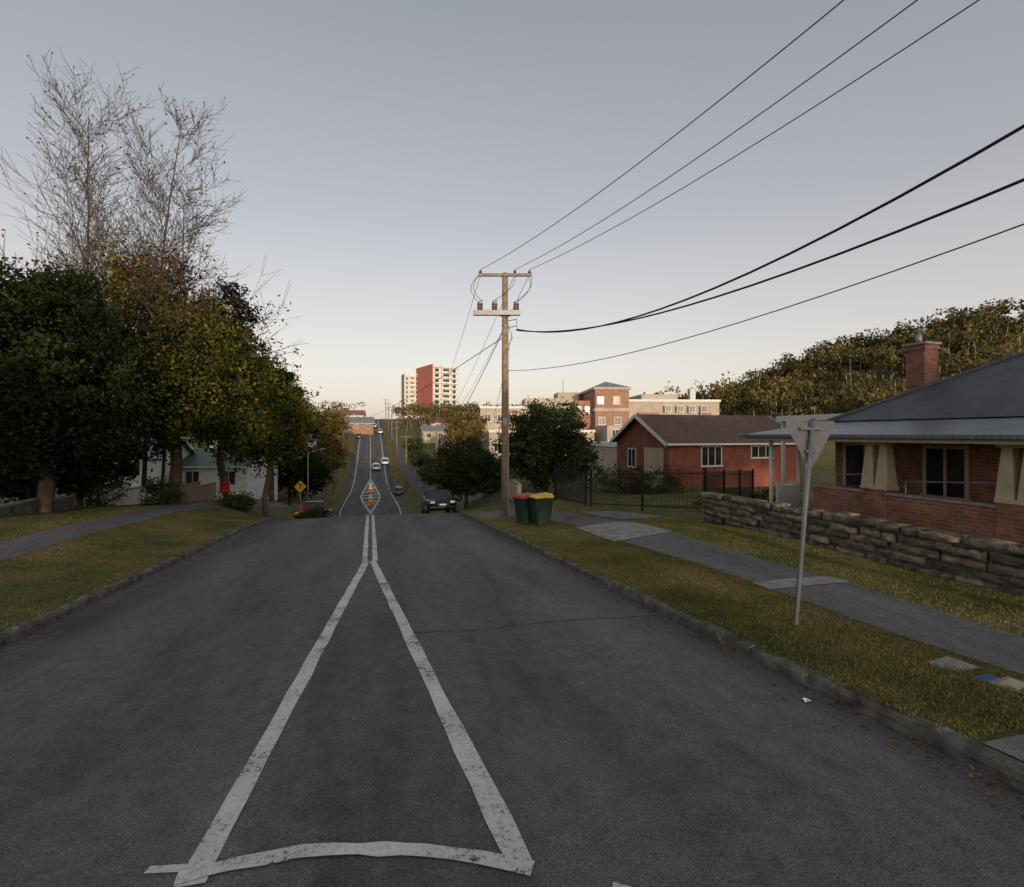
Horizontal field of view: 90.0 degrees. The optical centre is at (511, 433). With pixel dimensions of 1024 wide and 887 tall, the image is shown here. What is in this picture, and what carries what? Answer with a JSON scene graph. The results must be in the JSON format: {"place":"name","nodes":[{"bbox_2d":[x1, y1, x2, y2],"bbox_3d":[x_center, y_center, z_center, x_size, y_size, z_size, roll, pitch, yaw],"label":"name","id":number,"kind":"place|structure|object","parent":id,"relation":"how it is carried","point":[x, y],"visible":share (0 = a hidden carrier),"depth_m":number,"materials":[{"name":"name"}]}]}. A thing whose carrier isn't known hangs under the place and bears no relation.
{"place":"outdoors","nodes":[
{"label":"outdoors","id":0,"kind":"place"},
{"bbox_2d":[468,509,515,517],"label":"driveway","id":1,"kind":"structure","parent":0,"point":[492,513],"depth_m":22.70,"materials":[{"name":"concrete"}]},
{"bbox_2d":[0,419,1023,886],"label":"road","id":2,"kind":"structure","parent":0,"point":[132,741],"depth_m":4.17,"materials":[{"name":"grey asphalt"}]},
{"bbox_2d":[144,422,630,886],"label":"road marking","id":3,"kind":"object","parent":2,"relation":"on","point":[200,867],"visible":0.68,"depth_m":3.36,"materials":[{"name":"paint"}]},
{"bbox_2d":[421,488,456,513],"bbox_3d":[-4.782,4.357,33.067,2.100,1.600,4.565,0,-10,-15],"label":"parked suv","id":4,"kind":"object","parent":2,"relation":"on","point":[440,499],"visible":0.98,"depth_m":31.82,"materials":[{"name":"paint"}]},
{"bbox_2d":[0,325,1023,762],"bbox_3d":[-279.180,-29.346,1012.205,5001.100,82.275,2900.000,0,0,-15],"label":"ground","id":5,"kind":"structure","parent":0,"point":[822,471],"depth_m":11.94,"materials":[{"name":"green plant"}]},
{"bbox_2d":[0,500,36,515],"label":"panel","id":6,"kind":"object","parent":5,"relation":"on","point":[26,507],"visible":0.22,"depth_m":19.73,"materials":[{"name":"concrete"}]},
{"bbox_2d":[54,496,73,510],"bbox_3d":[-19.795,3.710,22.197,0.200,1.700,2.664,0,0,-17],"label":"panel","id":7,"kind":"object","parent":5,"relation":"on","point":[64,504],"visible":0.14,"depth_m":22.70,"materials":[{"name":"concrete"}]},
{"bbox_2d":[0,279,129,500],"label":"evergreen tree","id":8,"kind":"object","parent":5,"relation":"on","point":[65,483],"visible":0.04,"depth_m":24.22,"materials":[{"name":"green plant"}]},
{"bbox_2d":[4,438,153,505],"bbox_3d":[-29.182,1.313,31.395,13.073,6.606,7.714,0,0,0],"label":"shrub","id":9,"kind":"object","parent":5,"relation":"on","point":[122,471],"visible":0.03,"depth_m":31.89,"materials":[{"name":"green plant"}]},
{"bbox_2d":[0,255,168,512],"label":"evergreen tree","id":10,"kind":"object","parent":5,"relation":"on","point":[62,422],"visible":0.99,"depth_m":20.45,"materials":[{"name":"green plant"}]},
{"bbox_2d":[65,467,142,506],"bbox_3d":[-21.056,2.899,26.101,3.632,2.453,3.168,0,0,-43],"label":"garden shrub","id":11,"kind":"object","parent":5,"relation":"on","point":[97,501],"visible":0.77,"depth_m":25.72,"materials":[{"name":"green plant"}]},
{"bbox_2d":[84,484,128,505],"bbox_3d":[-22.025,3.983,27.889,0.200,2.200,3.520,0,0,-9],"label":"panel","id":12,"kind":"object","parent":5,"relation":"on","point":[126,498],"visible":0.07,"depth_m":28.60,"materials":[{"name":"white paint"}]},
{"bbox_2d":[105,458,161,487],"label":"wall front","id":13,"kind":"structure","parent":5,"relation":"on","point":[157,469],"depth_m":44.37,"materials":[{"name":"white paint"}]},
{"bbox_2d":[129,487,157,504],"bbox_3d":[-22.572,4.364,31.369,0.200,2.200,3.520,0,0,-9],"label":"panel","id":14,"kind":"object","parent":5,"relation":"on","point":[132,499],"visible":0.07,"depth_m":30.44,"materials":[{"name":"white paint"}]},
{"bbox_2d":[0,48,307,496],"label":"bare tree","id":15,"kind":"object","parent":5,"relation":"on","point":[172,261],"visible":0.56,"depth_m":29.47,"materials":[{"name":"grey plant"}]},
{"bbox_2d":[135,472,189,504],"bbox_3d":[-18.791,3.231,27.340,2.584,2.293,3.052,0,0,-26],"label":"garden shrub","id":16,"kind":"object","parent":5,"relation":"on","point":[151,487],"visible":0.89,"depth_m":27.26,"materials":[{"name":"green plant"}]},
{"bbox_2d":[0,434,345,560],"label":"footpath","id":17,"kind":"structure","parent":5,"relation":"on","point":[18,546],"depth_m":15.97,"materials":[{"name":"concrete"}]},
{"bbox_2d":[0,435,355,647],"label":"kerb","id":18,"kind":"structure","parent":5,"relation":"on","point":[8,635],"depth_m":9.35,"materials":[{"name":"concrete"}]},
{"bbox_2d":[74,200,303,503],"bbox_3d":[-18.408,-3.976,27.972,13.687,15.884,8.374,0,0,0],"label":"willow tree","id":19,"kind":"object","parent":5,"relation":"on","point":[218,387],"visible":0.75,"depth_m":26.94,"materials":[{"name":"green plant"}]},
{"bbox_2d":[163,480,215,501],"bbox_3d":[-23.236,4.843,37.151,0.120,3.179,8.059,0,0,-8],"label":"timber fence","id":20,"kind":"object","parent":5,"relation":"on","point":[196,491],"visible":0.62,"depth_m":38.18,"materials":[{"name":"brown wood"}]},
{"bbox_2d":[182,468,247,499],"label":"wall front","id":21,"kind":"structure","parent":5,"relation":"on","point":[208,475],"depth_m":47.19,"materials":[{"name":"white paint"}]},
{"bbox_2d":[179,276,283,499],"bbox_3d":[-22.007,-3.479,39.078,8.972,17.426,7.348,0,0,-19],"label":"pine tree","id":22,"kind":"object","parent":5,"relation":"on","point":[225,296],"visible":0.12,"depth_m":38.65,"materials":[{"name":"plant"}]},
{"bbox_2d":[206,487,265,511],"bbox_3d":[-15.776,3.960,29.082,2.653,2.081,2.551,0,0,39],"label":"garden shrub","id":23,"kind":"object","parent":5,"relation":"on","point":[240,502],"visible":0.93,"depth_m":28.77,"materials":[{"name":"green plant"}]},
{"bbox_2d":[197,351,325,516],"bbox_3d":[-15.076,0.055,30.442,6.812,10.020,6.548,0,0,-37],"label":"willow tree","id":24,"kind":"object","parent":5,"relation":"on","point":[301,428],"visible":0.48,"depth_m":29.82,"materials":[{"name":"green plant"}]},
{"bbox_2d":[248,456,276,499],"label":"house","id":25,"kind":"structure","parent":5,"relation":"on","point":[258,483],"depth_m":49.74,"materials":[{"name":"white paint"}]},
{"bbox_2d":[277,462,277,499],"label":"wall back","id":26,"kind":"structure","parent":5,"relation":"on","point":[277,483],"depth_m":54.27,"materials":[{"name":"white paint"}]},
{"bbox_2d":[181,449,280,465],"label":"roof","id":27,"kind":"structure","parent":26,"relation":"on","point":[201,457],"depth_m":47.98,"materials":[{"name":"green metal"}]},
{"bbox_2d":[258,353,321,502],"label":"pine tree","id":28,"kind":"object","parent":5,"relation":"on","point":[271,492],"visible":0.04,"depth_m":45.84,"materials":[{"name":"green plant"}]},
{"bbox_2d":[278,441,336,505],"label":"roadside tree","id":29,"kind":"object","parent":5,"relation":"on","point":[290,479],"visible":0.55,"depth_m":57.16,"materials":[{"name":"green plant"}]},
{"bbox_2d":[287,449,339,501],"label":"roadside tree","id":30,"kind":"object","parent":5,"relation":"on","point":[324,479],"visible":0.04,"depth_m":71.89,"materials":[{"name":"green plant"}]},
{"bbox_2d":[296,503,334,518],"bbox_3d":[-12.152,4.986,32.008,2.532,1.706,2.256,0,0,16],"label":"garden shrub","id":31,"kind":"object","parent":5,"relation":"on","point":[319,512],"visible":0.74,"depth_m":31.72,"materials":[{"name":"green plant"}]},
{"bbox_2d":[140,400,501,431],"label":"distant trees","id":32,"kind":"object","parent":5,"relation":"on","point":[426,419],"visible":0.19,"depth_m":192.23,"materials":[{"name":"green plant"}]},
{"bbox_2d":[304,412,355,496],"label":"golden tree","id":33,"kind":"object","parent":5,"relation":"on","point":[332,447],"visible":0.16,"depth_m":81.06,"materials":[{"name":"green plant"}]},
{"bbox_2d":[318,409,350,436],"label":"roadside tree","id":34,"kind":"object","parent":5,"relation":"on","point":[339,420],"visible":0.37,"depth_m":137.99,"materials":[{"name":"green plant"}]},
{"bbox_2d":[343,423,372,433],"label":"wall front","id":35,"kind":"structure","parent":5,"relation":"on","point":[362,429],"depth_m":173.92,"materials":[{"name":"orange brick"}]},
{"bbox_2d":[401,373,416,418],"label":"apartment tower","id":36,"kind":"structure","parent":5,"relation":"on","point":[408,386],"depth_m":372.85,"materials":[{"name":"white paint"}]},
{"bbox_2d":[401,438,425,451],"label":"roadside shrub","id":37,"kind":"object","parent":5,"relation":"on","point":[419,445],"visible":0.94,"depth_m":132.22,"materials":[{"name":"green plant"}]},
{"bbox_2d":[402,449,433,465],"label":"roadside shrub","id":38,"kind":"object","parent":5,"relation":"on","point":[420,456],"visible":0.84,"depth_m":109.84,"materials":[{"name":"green plant"}]},
{"bbox_2d":[416,364,458,415],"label":"apartment tower","id":39,"kind":"structure","parent":5,"relation":"on","point":[427,375],"depth_m":355.62,"materials":[{"name":"white paint"}]},
{"bbox_2d":[389,400,521,423],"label":"distant trees","id":40,"kind":"object","parent":5,"relation":"on","point":[442,411],"visible":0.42,"depth_m":206.26,"materials":[{"name":"green plant"}]},
{"bbox_2d":[418,433,500,508],"bbox_3d":[-3.398,2.718,36.989,7.019,5.584,5.967,0,0,0],"label":"round tree","id":41,"kind":"object","parent":5,"relation":"on","point":[465,469],"visible":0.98,"depth_m":35.91,"materials":[{"name":"green plant"}]},
{"bbox_2d":[441,412,487,446],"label":"golden tree","id":42,"kind":"object","parent":5,"relation":"on","point":[467,425],"visible":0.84,"depth_m":102.31,"materials":[{"name":"yellow plant"}]},
{"bbox_2d":[471,270,531,515],"bbox_3d":[-0.451,-1.579,21.950,2.610,10.842,0.540,0,0,0],"label":"power pole","id":43,"kind":"object","parent":5,"relation":"on","point":[504,312],"visible":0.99,"depth_m":21.86,"materials":[{"name":"brown wood"}]},
{"bbox_2d":[360,0,1023,451],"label":"power lines","id":44,"kind":"structure","parent":43,"relation":"attached to","point":[1016,130],"depth_m":9.51,"materials":[{"name":"black rubber"}]},
{"bbox_2d":[0,509,1023,827],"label":"leaf litter","id":45,"kind":"object","parent":5,"relation":"on","point":[970,775],"visible":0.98,"depth_m":5.78,"materials":[{"name":"brown plant"}]},
{"bbox_2d":[513,492,535,523],"bbox_3d":[0.506,2.727,18.619,0.771,1.126,0.600,0,0,-37],"label":"wheelie bin","id":46,"kind":"object","parent":5,"relation":"on","point":[522,504],"visible":0.72,"depth_m":18.39,"materials":[{"name":"plastic"}]},
{"bbox_2d":[480,401,592,453],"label":"wing","id":47,"kind":"structure","parent":5,"relation":"on","point":[492,424],"depth_m":129.82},
{"bbox_2d":[554,392,578,404],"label":"plant room","id":48,"kind":"object","parent":47,"relation":"on","point":[570,396],"visible":0.64,"depth_m":140.97,"materials":[{"name":"beige concrete"}]},
{"bbox_2d":[488,432,593,464],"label":"wing","id":49,"kind":"structure","parent":5,"relation":"on","point":[493,435],"depth_m":115.76,"materials":[{"name":"beige paint"}]},
{"bbox_2d":[529,492,554,524],"bbox_3d":[1.050,2.630,17.812,0.771,1.126,0.600,0,0,-22],"label":"wheelie bin","id":50,"kind":"object","parent":5,"relation":"on","point":[541,506],"visible":0.98,"depth_m":17.60,"materials":[{"name":"plastic"}]},
{"bbox_2d":[486,395,603,491],"bbox_3d":[2.104,0.672,32.108,7.478,6.148,6.891,0,0,0],"label":"round tree","id":51,"kind":"object","parent":5,"relation":"on","point":[561,443],"visible":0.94,"depth_m":30.87,"materials":[{"name":"green plant"}]},
{"bbox_2d":[554,467,586,506],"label":"metal gate","id":52,"kind":"structure","parent":5,"relation":"on","point":[557,483],"depth_m":26.04,"materials":[{"name":"black metal"}]},
{"bbox_2d":[586,446,616,477],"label":"walls","id":53,"kind":"structure","parent":5,"relation":"on","point":[608,455],"depth_m":65.38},
{"bbox_2d":[579,390,628,429],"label":"tower brick","id":54,"kind":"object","parent":5,"relation":"on","point":[608,395],"visible":0.29,"depth_m":127.54,"materials":[{"name":"brown brick"}]},
{"bbox_2d":[594,426,621,441],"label":"wing","id":55,"kind":"structure","parent":5,"relation":"on","point":[602,433],"depth_m":116.61,"materials":[{"name":"beige paint"}]},
{"bbox_2d":[574,521,671,540],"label":"path slab","id":56,"kind":"structure","parent":5,"relation":"on","point":[622,530],"depth_m":15.02,"materials":[{"name":"concrete"}]},
{"bbox_2d":[577,460,692,494],"bbox_3d":[7.265,2.870,30.915,6.754,2.551,3.479,0,0,0],"label":"hedge shrub","id":57,"kind":"object","parent":5,"relation":"on","point":[620,477],"visible":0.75,"depth_m":30.71,"materials":[{"name":"green plant"}]},
{"bbox_2d":[618,421,666,486],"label":"gable","id":58,"kind":"structure","parent":5,"relation":"on","point":[638,436],"depth_m":36.86,"materials":[{"name":"red brick"}]},
{"bbox_2d":[644,447,663,487],"bbox_3d":[9.590,2.350,34.727,0.057,2.800,2.400,0,0,-15],"label":"bay panel","id":59,"kind":"object","parent":58,"relation":"attached to","point":[653,457],"visible":0.64,"depth_m":34.66,"materials":[{"name":"beige paint"}]},
{"bbox_2d":[590,467,705,510],"bbox_3d":[5.700,2.515,22.400,0.080,2.395,5.894,0,0,-41],"label":"metal fence","id":60,"kind":"object","parent":5,"relation":"on","point":[642,473],"visible":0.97,"depth_m":22.12,"materials":[{"name":"black metal"}]},
{"bbox_2d":[629,402,718,418],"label":"wing","id":61,"kind":"structure","parent":5,"relation":"on","point":[659,407],"depth_m":134.50,"materials":[{"name":"beige paint"}]},
{"bbox_2d":[629,394,676,398],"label":"penthouse","id":62,"kind":"object","parent":61,"relation":"on","point":[657,396],"visible":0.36,"depth_m":140.50,"materials":[{"name":"beige concrete"}]},
{"bbox_2d":[629,399,720,401],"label":"roof","id":63,"kind":"structure","parent":61,"relation":"on","point":[658,400],"depth_m":134.18,"materials":[{"name":"white concrete"}]},
{"bbox_2d":[381,424,1023,793],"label":"kerb","id":64,"kind":"structure","parent":5,"relation":"on","point":[985,760],"depth_m":4.82,"materials":[{"name":"concrete"}]},
{"bbox_2d":[386,421,1023,674],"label":"footpath","id":65,"kind":"structure","parent":5,"relation":"on","point":[959,634],"depth_m":8.03,"materials":[{"name":"concrete"}]},
{"bbox_2d":[706,469,753,497],"bbox_3d":[9.850,2.531,22.900,0.080,2.199,6.828,0,0,40],"label":"metal fence","id":66,"kind":"object","parent":5,"relation":"on","point":[711,481],"visible":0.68,"depth_m":22.89,"materials":[{"name":"black metal"}]},
{"bbox_2d":[667,445,800,488],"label":"wall front","id":67,"kind":"structure","parent":5,"relation":"on","point":[686,458],"depth_m":34.33,"materials":[{"name":"red brick"}]},
{"bbox_2d":[612,414,794,443],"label":"roof","id":68,"kind":"structure","parent":67,"relation":"on","point":[669,429],"depth_m":35.80,"materials":[{"name":"brown tile"}]},
{"bbox_2d":[609,414,665,446],"bbox_3d":[8.688,-0.286,36.345,0.039,2.249,8.100,0,0,-15],"label":"bargeboard","id":69,"kind":"object","parent":68,"relation":"attached to","point":[651,431],"visible":1,"depth_m":35.76,"materials":[{"name":"white paint"}]},
{"bbox_2d":[666,443,795,444],"bbox_3d":[15.297,0.679,33.905,11.400,0.120,0.116,0,0,-15],"label":"gutter","id":70,"kind":"object","parent":68,"relation":"attached to","point":[729,444],"visible":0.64,"depth_m":33.54,"materials":[{"name":"white paint"}]},
{"bbox_2d":[700,465,722,466],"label":"frame sill","id":71,"kind":"structure","parent":67,"relation":"attached to","point":[711,465],"depth_m":33.77,"materials":[{"name":"white paint"}]},
{"bbox_2d":[702,447,720,464],"bbox_3d":[13.184,1.475,33.854,1.460,1.210,0.036,0,0,-15],"label":"glass","id":72,"kind":"object","parent":71,"relation":"on","point":[711,455],"visible":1,"depth_m":33.84,"materials":[{"name":"black glass"}]},
{"bbox_2d":[691,487,803,511],"bbox_3d":[9.730,2.915,21.077,4.856,1.422,2.361,0,0,0],"label":"hedge shrub","id":73,"kind":"object","parent":5,"relation":"on","point":[763,496],"visible":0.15,"depth_m":21.27,"materials":[{"name":"green plant"}]},
{"bbox_2d":[769,440,772,501],"bbox_3d":[8.455,1.475,16.706,0.120,2.650,0.120,0,0,-15],"label":"porch post","id":74,"kind":"object","parent":5,"relation":"on","point":[770,470],"visible":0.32,"depth_m":16.66,"materials":[{"name":"white paint"}]},
{"bbox_2d":[781,422,784,481],"bbox_3d":[11.591,1.440,21.878,0.120,3.920,0.120,0,0,-15],"label":"carport post","id":75,"kind":"object","parent":5,"relation":"on","point":[782,458],"visible":0.57,"depth_m":21.84,"materials":[{"name":"white metal"}]},
{"bbox_2d":[776,481,796,506],"bbox_3d":[9.039,2.040,16.847,0.800,0.920,0.060,0,0,-15],"label":"porch panel","id":76,"kind":"object","parent":5,"relation":"on","point":[786,492],"visible":0.64,"depth_m":16.82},
{"bbox_2d":[752,576,849,588],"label":"path slab","id":77,"kind":"structure","parent":5,"relation":"on","point":[784,583],"depth_m":8.98,"materials":[{"name":"concrete"}]},
{"bbox_2d":[776,413,842,421],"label":"carport roof","id":78,"kind":"structure","parent":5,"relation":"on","point":[821,417],"depth_m":20.56,"materials":[{"name":"grey metal"}]},
{"bbox_2d":[786,418,834,626],"bbox_3d":[3.965,1.213,6.750,0.660,2.840,0.120,0,0,0],"label":"give way sign","id":79,"kind":"object","parent":5,"relation":"on","point":[811,436],"visible":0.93,"depth_m":6.75,"materials":[{"name":"metal"}]},
{"bbox_2d":[654,297,1023,419],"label":"hillside forest","id":80,"kind":"object","parent":5,"relation":"on","point":[845,402],"visible":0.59,"depth_m":255.35,"materials":[{"name":"green plant"}]},
{"bbox_2d":[701,492,1023,595],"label":"stone retaining wall","id":81,"kind":"structure","parent":5,"relation":"on","point":[1007,578],"depth_m":10.84,"materials":[{"name":"stone"}]},
{"bbox_2d":[813,486,995,537],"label":"base wall","id":82,"kind":"structure","parent":5,"relation":"on","point":[960,519],"depth_m":11.98,"materials":[{"name":"red brick"}]},
{"bbox_2d":[812,484,995,507],"bbox_3d":[11.086,1.510,7.281,0.310,0.060,16.130,0,0,-15],"label":"parapet cap","id":83,"kind":"object","parent":82,"relation":"on","point":[974,503],"visible":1,"depth_m":12.02,"materials":[{"name":"concrete"}]},
{"bbox_2d":[835,442,1023,503],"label":"front wall","id":84,"kind":"structure","parent":5,"relation":"on","point":[984,462],"depth_m":13.40,"materials":[{"name":"brick"}]},
{"bbox_2d":[750,416,1023,433],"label":"verandah roof","id":85,"kind":"structure","parent":84,"relation":"on","point":[994,425],"depth_m":12.49,"materials":[{"name":"metal"}]},
{"bbox_2d":[738,434,1023,439],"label":"gutter","id":86,"kind":"object","parent":85,"relation":"attached to","point":[954,436],"visible":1,"depth_m":11.61,"materials":[{"name":"metal"}]},
{"bbox_2d":[746,437,1023,444],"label":"fascia","id":87,"kind":"structure","parent":85,"relation":"attached to","point":[962,441],"depth_m":11.72,"materials":[{"name":"beige paint"}]},
{"bbox_2d":[831,354,1023,420],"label":"hip roof","id":88,"kind":"structure","parent":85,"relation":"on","point":[996,390],"depth_m":13.73,"materials":[{"name":"metal"}]},
{"bbox_2d":[906,349,936,391],"bbox_3d":[12.568,-1.525,15.716,0.520,2.050,0.560,0,0,-15],"label":"chimney","id":89,"kind":"object","parent":88,"relation":"on","point":[921,367],"visible":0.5,"depth_m":15.51,"materials":[{"name":"brick"}]},
{"bbox_2d":[827,351,1023,420],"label":"ridge caps","id":90,"kind":"object","parent":88,"relation":"on","point":[934,383],"visible":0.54,"depth_m":15.05,"materials":[{"name":"metal"}]},
{"bbox_2d":[922,448,926,493],"bbox_3d":[11.042,1.000,13.691,0.060,1.220,0.090,0,0,-15],"label":"frame side","id":91,"kind":"object","parent":84,"relation":"attached to","point":[924,469],"visible":1,"depth_m":13.67,"materials":[{"name":"beige paint"}]},
{"bbox_2d":[920,494,971,500],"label":"frame sill","id":92,"kind":"structure","parent":84,"relation":"attached to","point":[946,497],"depth_m":13.14,"materials":[{"name":"beige paint"}]},
{"bbox_2d":[927,448,963,497],"bbox_3d":[11.188,1.000,13.208,0.036,1.220,0.920,0,0,-15],"label":"glass","id":93,"kind":"object","parent":92,"relation":"on","point":[955,465],"visible":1,"depth_m":13.13,"materials":[{"name":"black glass"}]},
{"bbox_2d":[964,449,969,498],"bbox_3d":[11.311,1.000,12.718,0.060,1.220,0.090,0,0,-15],"label":"frame side","id":94,"kind":"object","parent":84,"relation":"attached to","point":[966,473],"visible":1,"depth_m":12.71,"materials":[{"name":"beige paint"}]},
{"bbox_2d":[926,656,977,670],"bbox_3d":[4.669,2.480,5.441,0.400,0.074,0.280,0,0,-21],"label":"service cover","id":95,"kind":"object","parent":5,"relation":"on","point":[949,661],"visible":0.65,"depth_m":5.44,"materials":[{"name":"concrete"}]},
{"bbox_2d":[987,676,1023,692],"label":"rock","id":96,"kind":"object","parent":5,"relation":"on","point":[1015,683],"visible":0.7,"depth_m":4.94,"materials":[{"name":"stone"}]},
{"bbox_2d":[0,0,1023,418],"label":"sky","id":97,"kind":"structure","parent":0,"point":[385,154],"materials":[{"name":"blue"}]},
{"bbox_2d":[584,511,661,518],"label":"driveway","id":98,"kind":"structure","parent":0,"point":[617,515],"depth_m":19.68,"materials":[{"name":"concrete"}]},
{"bbox_2d":[861,445,878,485],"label":"column","id":99,"kind":"structure","parent":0,"point":[870,464],"depth_m":13.29,"materials":[{"name":"beige paint"}]},
{"bbox_2d":[875,445,897,486],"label":"column","id":100,"kind":"structure","parent":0,"point":[886,476],"depth_m":12.91,"materials":[{"name":"beige paint"}]},
{"bbox_2d":[982,734,1023,760],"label":"driveway","id":101,"kind":"structure","parent":0,"point":[1013,746],"depth_m":3.78,"materials":[{"name":"concrete"}]},
{"bbox_2d":[995,447,1021,500],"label":"column","id":102,"kind":"structure","parent":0,"point":[1008,478],"depth_m":10.40,"materials":[{"name":"beige paint"}]},
{"bbox_3d":[10.480,2.265,15.658,0.096,0.130,0.880,0,0,-15],"label":"frame sill","id":103,"kind":"object","parent":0,"visible":0},
{"bbox_2d":[846,445,862,484],"bbox_3d":[10.509,1.275,15.665,0.036,1.850,0.600,0,0,-15],"label":"glass","id":104,"kind":"object","parent":103,"relation":"on","point":[854,459],"visible":0.5,"depth_m":15.68,"materials":[{"name":"black glass"}]},
{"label":"floor","id":105,"kind":"structure","parent":0,"visible":0},
{"bbox_2d":[862,488,896,520],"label":"pier","id":106,"kind":"structure","parent":105,"relation":"on","point":[874,503],"depth_m":13.09,"materials":[{"name":"brick"}]},
{"bbox_2d":[835,473,996,493],"bbox_3d":[10.373,1.666,11.270,0.040,1.267,7.436,0,0,-15],"label":"handrail","id":107,"kind":"object","parent":105,"relation":"on","point":[922,481],"visible":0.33,"depth_m":12.25,"materials":[{"name":"metal"}]},
{"bbox_2d":[996,503,1023,543],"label":"pier","id":108,"kind":"structure","parent":105,"relation":"on","point":[1009,522],"depth_m":10.32,"materials":[{"name":"brick"}]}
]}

